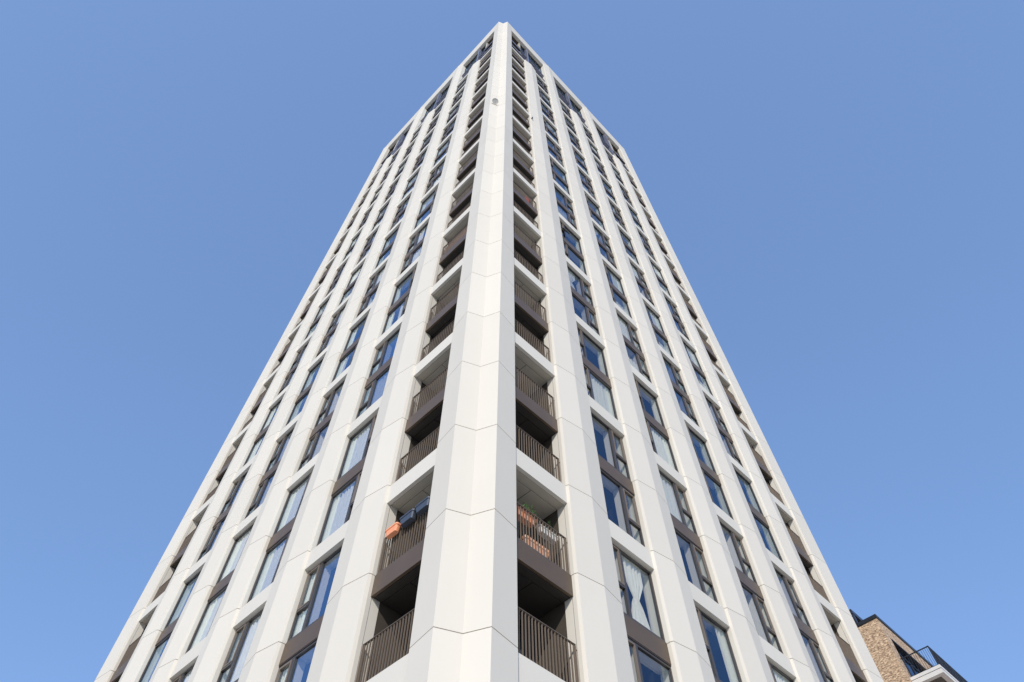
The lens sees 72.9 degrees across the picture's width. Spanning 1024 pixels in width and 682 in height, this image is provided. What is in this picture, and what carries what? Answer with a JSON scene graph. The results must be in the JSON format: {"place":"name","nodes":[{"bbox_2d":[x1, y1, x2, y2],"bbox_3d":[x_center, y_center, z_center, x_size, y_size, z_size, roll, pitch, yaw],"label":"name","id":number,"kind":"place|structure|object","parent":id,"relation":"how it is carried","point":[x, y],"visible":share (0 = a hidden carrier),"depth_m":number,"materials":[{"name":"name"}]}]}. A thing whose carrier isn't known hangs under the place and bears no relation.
{"place":"outdoors","nodes":[
{"label":"outdoors","id":0,"kind":"place"},
{"bbox_2d":[94,22,883,681],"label":"apartment tower","id":1,"kind":"structure","parent":0,"point":[552,352],"depth_m":25.36,"materials":[{"name":"grey concrete"}]},
{"bbox_2d":[138,571,200,681],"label":"window","id":2,"kind":"structure","parent":1,"relation":"in","point":[162,641],"depth_m":26.56,"materials":[{"name":"blue glass"}]},
{"bbox_2d":[173,664,194,681],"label":"window","id":3,"kind":"structure","parent":1,"relation":"in","point":[184,677],"depth_m":22.16,"materials":[{"name":"grey"}]},
{"bbox_2d":[170,524,253,679],"bbox_3d":[-10.340,8.908,24.817,2.070,5.998,0.300,-40,-66,22],"label":"window","id":4,"kind":"structure","parent":1,"relation":"in","point":[215,598],"depth_m":24.54,"materials":[{"name":"blue glass"}]},
{"bbox_2d":[184,471,247,582],"bbox_3d":[-12.959,7.990,31.288,2.070,5.998,0.300,-40,-66,22],"label":"window","id":5,"kind":"structure","parent":1,"relation":"in","point":[197,567],"depth_m":31.04,"materials":[{"name":"grey"}]},
{"bbox_2d":[217,609,263,681],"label":"window","id":6,"kind":"structure","parent":1,"relation":"in","point":[232,667],"depth_m":20.12,"materials":[{"name":"blue"}]},
{"bbox_2d":[233,398,282,482],"bbox_3d":[-12.971,4.851,36.401,2.070,5.998,0.300,-40,-66,22],"label":"window","id":7,"kind":"structure","parent":1,"relation":"in","point":[258,440],"depth_m":36.28,"materials":[{"name":"blue"}]},
{"bbox_2d":[233,427,294,538],"bbox_3d":[-10.352,5.769,29.930,2.070,5.998,0.300,-40,-66,22],"label":"window","id":8,"kind":"structure","parent":1,"relation":"in","point":[266,480],"depth_m":29.68,"materials":[{"name":"grey"}]},
{"bbox_2d":[233,471,312,629],"bbox_3d":[-7.733,6.687,23.460,2.070,5.998,0.300,-40,-66,22],"label":"window","id":9,"kind":"structure","parent":1,"relation":"in","point":[256,602],"depth_m":23.15,"materials":[{"name":"blue glass"}]},
{"bbox_2d":[269,342,308,408],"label":"window","id":10,"kind":"structure","parent":1,"relation":"in","point":[288,378],"depth_m":41.43,"materials":[{"name":"grey"}]},
{"bbox_2d":[276,358,323,441],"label":"window","id":11,"kind":"structure","parent":1,"relation":"in","point":[301,399],"depth_m":34.90,"materials":[{"name":"blue"}]},
{"bbox_2d":[275,546,341,681],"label":"window","id":12,"kind":"structure","parent":1,"relation":"in","point":[297,655],"depth_m":17.86,"materials":[{"name":"blue glass"}]},
{"bbox_2d":[297,298,329,351],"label":"window","id":13,"kind":"structure","parent":1,"relation":"in","point":[313,326],"depth_m":46.58,"materials":[{"name":"grey"}]},
{"bbox_2d":[287,380,344,490],"bbox_3d":[-7.746,3.547,28.573,2.070,5.998,0.300,-40,-66,22],"label":"window","id":14,"kind":"structure","parent":1,"relation":"in","point":[317,436],"depth_m":28.32,"materials":[{"name":"blue"}]},
{"bbox_2d":[308,305,345,370],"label":"window","id":15,"kind":"structure","parent":1,"relation":"in","point":[326,341],"depth_m":40.02,"materials":[{"name":"grey glass"}]},
{"bbox_2d":[319,262,346,306],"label":"window","id":16,"kind":"structure","parent":1,"relation":"in","point":[339,272],"depth_m":51.60,"materials":[{"name":"grey"}]},
{"bbox_2d":[305,415,376,571],"bbox_3d":[-5.127,4.465,22.102,2.070,5.998,0.300,-40,-66,22],"label":"window","id":17,"kind":"structure","parent":1,"relation":"in","point":[332,535],"depth_m":21.74,"materials":[{"name":"blue"}]},
{"bbox_2d":[323,315,367,397],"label":"window","id":18,"kind":"structure","parent":1,"relation":"in","point":[346,357],"depth_m":33.52,"materials":[{"name":"blue glass"}]},
{"bbox_2d":[332,263,363,316],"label":"window","id":19,"kind":"structure","parent":1,"relation":"in","point":[348,290],"depth_m":45.23,"materials":[{"name":"blue"}]},
{"bbox_2d":[337,232,360,270],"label":"window","id":20,"kind":"structure","parent":1,"relation":"in","point":[347,255],"depth_m":56.88,"materials":[{"name":"grey"}]},
{"bbox_2d":[351,207,372,239],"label":"window","id":21,"kind":"structure","parent":1,"relation":"in","point":[364,220],"depth_m":61.93,"materials":[{"name":"grey"}]},
{"bbox_2d":[351,230,377,273],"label":"window","id":22,"kind":"structure","parent":1,"relation":"in","point":[364,253],"depth_m":50.30,"materials":[{"name":"grey"}]},
{"bbox_2d":[349,265,385,329],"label":"window","id":23,"kind":"structure","parent":1,"relation":"in","point":[367,301],"depth_m":38.64,"materials":[{"name":"blue glass"}]},
{"bbox_2d":[364,186,382,213],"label":"window","id":24,"kind":"structure","parent":1,"relation":"in","point":[377,193],"depth_m":67.15,"materials":[{"name":"grey"}]},
{"bbox_2d":[347,327,400,437],"bbox_3d":[-5.139,1.326,27.216,2.070,5.998,0.300,-40,-66,22],"label":"window","id":25,"kind":"structure","parent":1,"relation":"in","point":[374,387],"depth_m":26.94,"materials":[{"name":"blue glass"}]},
{"bbox_2d":[366,203,388,239],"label":"window","id":26,"kind":"structure","parent":1,"relation":"in","point":[377,223],"depth_m":55.44,"materials":[{"name":"grey"}]},
{"bbox_2d":[375,167,391,192],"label":"window","id":27,"kind":"structure","parent":1,"relation":"in","point":[386,174],"depth_m":72.20,"materials":[{"name":"grey glass"}]},
{"bbox_2d":[369,226,399,278],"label":"window","id":28,"kind":"structure","parent":1,"relation":"in","point":[383,258],"depth_m":43.85,"materials":[{"name":"blue glass"}]},
{"bbox_2d":[379,178,399,211],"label":"window","id":29,"kind":"structure","parent":1,"relation":"in","point":[392,189],"depth_m":60.57,"materials":[{"name":"grey"}]},
{"bbox_2d":[384,150,399,173],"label":"window","id":30,"kind":"structure","parent":1,"relation":"in","point":[393,159],"depth_m":77.41,"materials":[{"name":"grey"}]},
{"bbox_2d":[385,522,400,538],"bbox_3d":[-2.950,4.719,17.172,0.492,0.220,0.192,-40,-66,22],"label":"planter","id":31,"kind":"object","parent":1,"relation":"attached to","point":[391,531],"visible":0.94,"depth_m":17.11,"materials":[{"name":"ceramic"}]},
{"bbox_2d":[375,267,416,348],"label":"window","id":32,"kind":"structure","parent":1,"relation":"in","point":[395,314],"depth_m":32.14,"materials":[{"name":"blue glass"}]},
{"bbox_2d":[384,195,410,238],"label":"window","id":33,"kind":"structure","parent":1,"relation":"in","point":[399,215],"depth_m":48.98,"materials":[{"name":"grey"}]},
{"bbox_2d":[389,159,407,187],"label":"window","id":34,"kind":"structure","parent":1,"relation":"in","point":[400,170],"depth_m":65.76,"materials":[{"name":"grey"}]},
{"bbox_2d":[398,142,414,166],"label":"window","id":35,"kind":"structure","parent":1,"relation":"in","point":[409,149],"depth_m":70.81,"materials":[{"name":"grey"}]},
{"bbox_2d":[400,508,416,527],"bbox_3d":[-2.533,4.360,16.961,0.552,0.235,0.212,-40,-66,22],"label":"planter","id":36,"kind":"object","parent":1,"relation":"attached to","point":[408,518],"visible":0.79,"depth_m":16.89,"materials":[{"name":"plastic"}]},
{"bbox_2d":[397,170,419,207],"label":"window","id":37,"kind":"structure","parent":1,"relation":"in","point":[409,188],"depth_m":54.14,"materials":[{"name":"blue"}]},
{"bbox_2d":[394,222,428,285],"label":"window","id":38,"kind":"structure","parent":1,"relation":"in","point":[411,259],"depth_m":37.26,"materials":[{"name":"blue"}]},
{"bbox_2d":[406,128,420,149],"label":"window","id":39,"kind":"structure","parent":1,"relation":"in","point":[415,135],"depth_m":76.00,"materials":[{"name":"grey"}]},
{"bbox_2d":[407,149,426,181],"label":"window","id":40,"kind":"structure","parent":1,"relation":"in","point":[419,161],"depth_m":59.13,"materials":[{"name":"grey"}]},
{"bbox_2d":[415,496,429,515],"bbox_3d":[-2.123,4.010,16.748,0.552,0.235,0.212,-40,-66,22],"label":"planter","id":41,"kind":"object","parent":1,"relation":"attached to","point":[422,507],"visible":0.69,"depth_m":16.68,"materials":[{"name":"plastic"}]},
{"bbox_2d":[409,187,437,238],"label":"window","id":42,"kind":"structure","parent":1,"relation":"in","point":[423,217],"depth_m":42.45,"materials":[{"name":"blue"}]},
{"bbox_2d":[416,131,433,159],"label":"window","id":43,"kind":"structure","parent":1,"relation":"in","point":[425,145],"depth_m":64.35,"materials":[{"name":"grey"}]},
{"bbox_2d":[423,116,438,140],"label":"window","id":44,"kind":"structure","parent":1,"relation":"in","point":[431,128],"depth_m":69.42,"materials":[{"name":"grey"}]},
{"bbox_2d":[420,160,444,202],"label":"window","id":45,"kind":"structure","parent":1,"relation":"in","point":[434,179],"depth_m":47.70,"materials":[{"name":"grey"}]},
{"bbox_2d":[429,104,442,124],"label":"window","id":46,"kind":"structure","parent":1,"relation":"in","point":[437,112],"depth_m":74.57,"materials":[{"name":"grey"}]},
{"bbox_2d":[430,137,450,173],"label":"window","id":47,"kind":"structure","parent":1,"relation":"in","point":[442,152],"depth_m":52.71,"materials":[{"name":"blue glass"}]},
{"bbox_2d":[437,119,455,149],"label":"window","id":48,"kind":"structure","parent":1,"relation":"in","point":[448,132],"depth_m":57.78,"materials":[{"name":"blue"}]},
{"bbox_2d":[443,102,460,129],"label":"window","id":49,"kind":"structure","parent":1,"relation":"in","point":[453,115],"depth_m":62.99,"materials":[{"name":"grey"}]},
{"bbox_2d":[445,230,466,251],"bbox_3d":[-2.488,-4.672,31.984,1.794,0.980,0.014,-40,-66,22],"label":"reed screen","id":50,"kind":"object","parent":1,"relation":"attached to","point":[456,240],"visible":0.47,"depth_m":32.12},
{"bbox_2d":[448,89,463,113],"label":"window","id":51,"kind":"structure","parent":1,"relation":"in","point":[457,100],"depth_m":68.06,"materials":[{"name":"grey"}]},
{"bbox_2d":[453,77,466,98],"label":"window","id":52,"kind":"structure","parent":1,"relation":"in","point":[462,85],"depth_m":73.23,"materials":[{"name":"grey"}]},
{"bbox_2d":[492,98,497,104],"bbox_3d":[-1.189,-16.912,48.916,0.459,0.413,0.372,19,-60,-12],"label":"wall dish","id":53,"kind":"object","parent":1,"relation":"attached to","point":[495,101],"depth_m":48.94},
{"bbox_2d":[516,501,535,527],"bbox_3d":[0.294,4.194,17.199,0.256,0.711,0.975,-40,-66,22],"label":"planter","id":54,"kind":"object","parent":1,"relation":"attached to","point":[532,511],"visible":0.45,"depth_m":16.96,"materials":[{"name":"ceramic"}]},
{"bbox_2d":[519,535,548,556],"bbox_3d":[0.530,5.014,16.453,0.292,0.380,0.882,-40,-66,22],"label":"planter","id":55,"kind":"object","parent":1,"relation":"attached to","point":[534,544],"visible":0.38,"depth_m":16.41,"materials":[{"name":"ceramic"}]},
{"bbox_2d":[536,76,550,99],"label":"window","id":56,"kind":"structure","parent":1,"relation":"in","point":[541,86],"depth_m":73.19,"materials":[{"name":"grey glass"}]},
{"bbox_2d":[538,88,553,113],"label":"window","id":57,"kind":"structure","parent":1,"relation":"in","point":[544,99],"depth_m":68.10,"materials":[{"name":"grey"}]},
{"bbox_2d":[535,521,557,544],"bbox_3d":[0.878,4.720,17.465,0.212,0.653,0.762,-40,-66,22],"label":"planter","id":58,"kind":"object","parent":1,"relation":"attached to","point":[546,533],"visible":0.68,"depth_m":17.19,"materials":[{"name":"grey ceramic"}]},
{"bbox_2d":[540,101,556,129],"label":"window","id":59,"kind":"structure","parent":1,"relation":"in","point":[547,114],"depth_m":62.98,"materials":[{"name":"blue"}]},
{"bbox_2d":[543,117,561,149],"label":"window","id":60,"kind":"structure","parent":1,"relation":"in","point":[551,133],"depth_m":57.86,"materials":[{"name":"blue"}]},
{"bbox_2d":[546,136,566,173],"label":"window","id":61,"kind":"structure","parent":1,"relation":"in","point":[555,155],"depth_m":52.67,"materials":[{"name":"blue"}]},
{"bbox_2d":[550,159,572,202],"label":"window","id":62,"kind":"structure","parent":1,"relation":"in","point":[559,177],"depth_m":47.58,"materials":[{"name":"blue glass"}]},
{"bbox_2d":[554,186,580,238],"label":"window","id":63,"kind":"structure","parent":1,"relation":"in","point":[565,209],"depth_m":42.42,"materials":[{"name":"blue glass"}]},
{"bbox_2d":[560,102,574,124],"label":"window","id":64,"kind":"structure","parent":1,"relation":"in","point":[566,112],"depth_m":74.59,"materials":[{"name":"grey glass"}]},
{"bbox_2d":[563,114,578,140],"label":"window","id":65,"kind":"structure","parent":1,"relation":"in","point":[570,127],"depth_m":69.62,"materials":[{"name":"grey"}]},
{"bbox_2d":[560,221,590,285],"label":"window","id":66,"kind":"structure","parent":1,"relation":"in","point":[574,256],"depth_m":37.64,"materials":[{"name":"blue"}]},
{"bbox_2d":[568,131,584,159],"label":"window","id":67,"kind":"structure","parent":1,"relation":"in","point":[575,143],"depth_m":64.29,"materials":[{"name":"blue glass"}]},
{"bbox_2d":[572,147,591,180],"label":"window","id":68,"kind":"structure","parent":1,"relation":"in","point":[581,165],"depth_m":59.26,"materials":[{"name":"blue glass"}]},
{"bbox_2d":[567,266,604,348],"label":"window","id":69,"kind":"structure","parent":1,"relation":"in","point":[585,314],"depth_m":32.43,"materials":[{"name":"blue glass"}]},
{"bbox_2d":[578,169,599,207],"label":"window","id":70,"kind":"structure","parent":1,"relation":"in","point":[586,183],"depth_m":54.05,"materials":[{"name":"blue glass"}]},
{"bbox_2d":[583,127,597,149],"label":"window","id":71,"kind":"structure","parent":1,"relation":"in","point":[589,137],"depth_m":75.98,"materials":[{"name":"grey"}]},
{"bbox_2d":[588,141,604,167],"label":"window","id":72,"kind":"structure","parent":1,"relation":"in","point":[595,153],"depth_m":71.05,"materials":[{"name":"grey"}]},
{"bbox_2d":[585,194,609,239],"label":"window","id":73,"kind":"structure","parent":1,"relation":"in","point":[597,220],"depth_m":49.24,"materials":[{"name":"blue glass"}]},
{"bbox_2d":[577,326,624,437],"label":"window","id":74,"kind":"structure","parent":1,"relation":"in","point":[599,388],"depth_m":27.05,"materials":[{"name":"blue glass"}]},
{"bbox_2d":[594,158,611,187],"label":"window","id":75,"kind":"structure","parent":1,"relation":"in","point":[600,168],"depth_m":65.73,"materials":[{"name":"grey"}]},
{"bbox_2d":[593,225,621,278],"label":"window","id":76,"kind":"structure","parent":1,"relation":"in","point":[607,256],"depth_m":43.77,"materials":[{"name":"blue glass"}]},
{"bbox_2d":[601,178,620,210],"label":"window","id":77,"kind":"structure","parent":1,"relation":"in","point":[608,190],"depth_m":60.62,"materials":[{"name":"blue"}]},
{"bbox_2d":[605,150,619,173],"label":"window","id":78,"kind":"structure","parent":1,"relation":"in","point":[610,158],"depth_m":77.33,"materials":[{"name":"grey"}]},
{"bbox_2d":[612,167,627,192],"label":"window","id":79,"kind":"structure","parent":1,"relation":"in","point":[617,174],"depth_m":72.20,"materials":[{"name":"grey"}]},
{"bbox_2d":[603,263,637,329],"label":"window","id":80,"kind":"structure","parent":1,"relation":"in","point":[618,295],"depth_m":39.01,"materials":[{"name":"grey"}]},
{"bbox_2d":[609,201,631,239],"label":"window","id":81,"kind":"structure","parent":1,"relation":"in","point":[620,223],"depth_m":55.60,"materials":[{"name":"grey"}]},
{"bbox_2d":[591,412,653,571],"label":"window","id":82,"kind":"structure","parent":1,"relation":"in","point":[618,488],"depth_m":22.17,"materials":[{"name":"blue"}]},
{"bbox_2d":[619,185,637,214],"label":"window","id":83,"kind":"structure","parent":1,"relation":"in","point":[625,194],"depth_m":67.06,"materials":[{"name":"grey glass"}]},
{"bbox_2d":[618,228,643,273],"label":"window","id":84,"kind":"structure","parent":1,"relation":"in","point":[631,254],"depth_m":50.65,"materials":[{"name":"grey"}]},
{"bbox_2d":[616,312,657,396],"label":"window","id":85,"kind":"structure","parent":1,"relation":"in","point":[636,357],"depth_m":33.75,"materials":[{"name":"blue glass"}]},
{"bbox_2d":[627,205,648,239],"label":"window","id":86,"kind":"structure","parent":1,"relation":"in","point":[639,227],"depth_m":61.99,"materials":[{"name":"grey"}]},
{"bbox_2d":[612,544,673,681],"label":"window","id":87,"kind":"structure","parent":1,"relation":"in","point":[649,653],"depth_m":17.88,"materials":[{"name":"grey"}]},
{"bbox_2d":[630,262,659,316],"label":"window","id":88,"kind":"structure","parent":1,"relation":"in","point":[645,293],"depth_m":45.36,"materials":[{"name":"grey"}]},
{"bbox_2d":[638,231,661,270],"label":"window","id":89,"kind":"structure","parent":1,"relation":"in","point":[647,247],"depth_m":56.83,"materials":[{"name":"grey"}]},
{"bbox_2d":[634,378,686,490],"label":"window","id":90,"kind":"structure","parent":1,"relation":"in","point":[666,463],"depth_m":28.42,"materials":[{"name":"grey"}]},
{"bbox_2d":[644,303,680,370],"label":"window","id":91,"kind":"structure","parent":1,"relation":"in","point":[662,340],"depth_m":40.38,"materials":[{"name":"grey"}]},
{"bbox_2d":[650,261,676,306],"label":"window","id":92,"kind":"structure","parent":1,"relation":"in","point":[663,285],"depth_m":52.01,"materials":[{"name":"grey"}]},
{"bbox_2d":[652,296,695,351],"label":"window","id":93,"kind":"structure","parent":1,"relation":"in","point":[680,326],"depth_m":46.60,"materials":[{"name":"grey"}]},
{"bbox_2d":[662,356,706,441],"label":"window","id":94,"kind":"structure","parent":1,"relation":"in","point":[683,399],"depth_m":34.90,"materials":[{"name":"grey"}]},
{"bbox_2d":[658,469,729,628],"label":"window","id":95,"kind":"structure","parent":1,"relation":"in","point":[702,589],"depth_m":23.47,"materials":[{"name":"grey"}]},
{"bbox_2d":[682,340,720,408],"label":"window","id":96,"kind":"structure","parent":1,"relation":"in","point":[701,377],"depth_m":41.75,"materials":[{"name":"grey"}]},
{"bbox_2d":[686,425,742,538],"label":"window","id":97,"kind":"structure","parent":1,"relation":"in","point":[712,480],"depth_m":30.09,"materials":[{"name":"grey"}]},
{"bbox_2d":[695,606,741,681],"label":"window","id":98,"kind":"structure","parent":1,"relation":"in","point":[708,626],"depth_m":20.45,"materials":[{"name":"grey"}]},
{"bbox_2d":[705,397,751,482],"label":"window","id":99,"kind":"structure","parent":1,"relation":"in","point":[727,440],"depth_m":36.42,"materials":[{"name":"grey"}]},
{"bbox_2d":[717,521,795,678],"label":"window","id":100,"kind":"structure","parent":1,"relation":"in","point":[770,643],"depth_m":24.73,"materials":[{"name":"grey"}]},
{"bbox_2d":[719,469,794,581],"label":"window","id":101,"kind":"structure","parent":1,"relation":"in","point":[761,522],"depth_m":31.47,"materials":[{"name":"grey"}]},
{"bbox_2d":[721,662,793,681],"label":"window","id":102,"kind":"structure","parent":1,"relation":"in","point":[778,676],"depth_m":22.30,"materials":[{"name":"grey"}]},
{"bbox_2d":[754,568,833,681],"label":"window","id":103,"kind":"structure","parent":1,"relation":"in","point":[811,643],"depth_m":26.57,"materials":[{"name":"grey"}]},
{"bbox_2d":[0,0,1023,681],"label":"sky","id":104,"kind":"structure","parent":0,"point":[836,186],"materials":[{"name":"blue"}]},
{"bbox_2d":[849,609,967,681],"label":"brick building","id":105,"kind":"structure","parent":0,"point":[896,657],"depth_m":39.12,"materials":[{"name":"brown brick"}]},
{"bbox_2d":[891,639,925,675],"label":"window","id":106,"kind":"structure","parent":105,"relation":"in","point":[901,651],"depth_m":40.58,"materials":[{"name":"glass"}]}
]}

